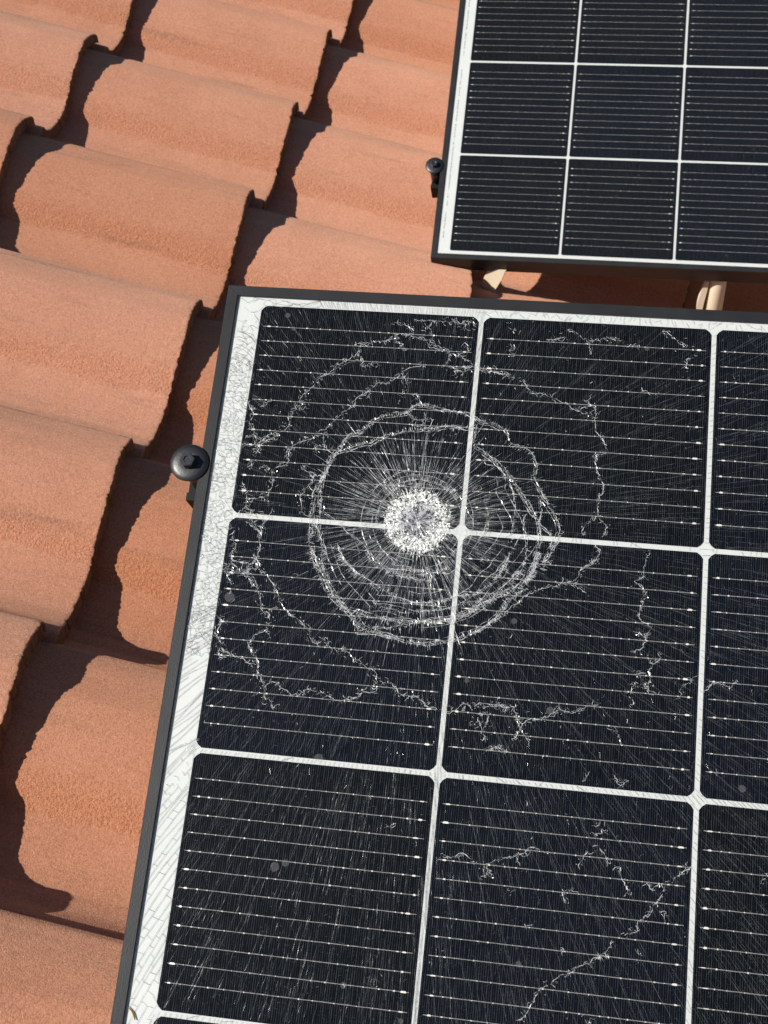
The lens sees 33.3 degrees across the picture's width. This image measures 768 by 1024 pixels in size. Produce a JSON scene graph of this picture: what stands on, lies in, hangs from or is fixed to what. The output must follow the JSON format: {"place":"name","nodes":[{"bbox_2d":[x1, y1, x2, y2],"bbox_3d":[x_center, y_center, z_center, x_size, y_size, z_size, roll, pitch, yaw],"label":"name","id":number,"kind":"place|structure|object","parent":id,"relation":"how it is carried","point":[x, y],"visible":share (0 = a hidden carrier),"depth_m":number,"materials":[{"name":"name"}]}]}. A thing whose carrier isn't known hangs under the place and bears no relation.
{"place":"outdoors","nodes":[
{"label":"outdoors","id":0,"kind":"place"},
{"bbox_2d":[0,0,767,1023],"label":"roof","id":1,"kind":"structure","parent":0,"point":[172,172],"depth_m":1.87,"materials":[{"name":"orange"}]},
{"bbox_2d":[186,483,195,508],"bbox_3d":[0.723,0.515,1.136,1.751,0.837,0.762,4,73,8],"label":"support rack","id":2,"kind":"object","parent":1,"relation":"on","point":[190,496],"visible":0.02,"depth_m":0.96,"materials":[{"name":"black metal"}]},
{"bbox_2d":[110,285,767,1023],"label":"solar panel","id":3,"kind":"object","parent":2,"relation":"on","point":[464,711],"visible":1,"depth_m":0.86,"materials":[{"name":"black glass"}]},
{"bbox_2d":[170,444,208,488],"bbox_3d":[-0.138,-0.031,0.938,0.028,0.047,0.028,4,73,8],"label":"panel clamp","id":4,"kind":"object","parent":3,"relation":"attached to","point":[189,462],"visible":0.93,"depth_m":0.92,"materials":[{"name":"black metal"}]},
{"bbox_2d":[431,182,726,309],"bbox_3d":[0.982,-0.675,2.031,1.764,0.179,0.986,4,74,8],"label":"support rack","id":5,"kind":"object","parent":1,"relation":"on","point":[492,279],"visible":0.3,"depth_m":1.95,"materials":[{"name":"beige"}]},
{"bbox_2d":[425,157,443,183],"bbox_3d":[0.080,-0.531,1.998,0.028,0.047,0.028,4,74,8],"label":"bolt","id":6,"kind":"object","parent":5,"relation":"attached to","point":[434,166],"visible":0.99,"depth_m":1.98,"materials":[{"name":"black metal"}]},
{"bbox_2d":[431,0,767,283],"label":"solar panel","id":7,"kind":"object","parent":5,"relation":"on","point":[620,138],"visible":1,"depth_m":1.96,"materials":[{"name":"black glass"}]}
]}

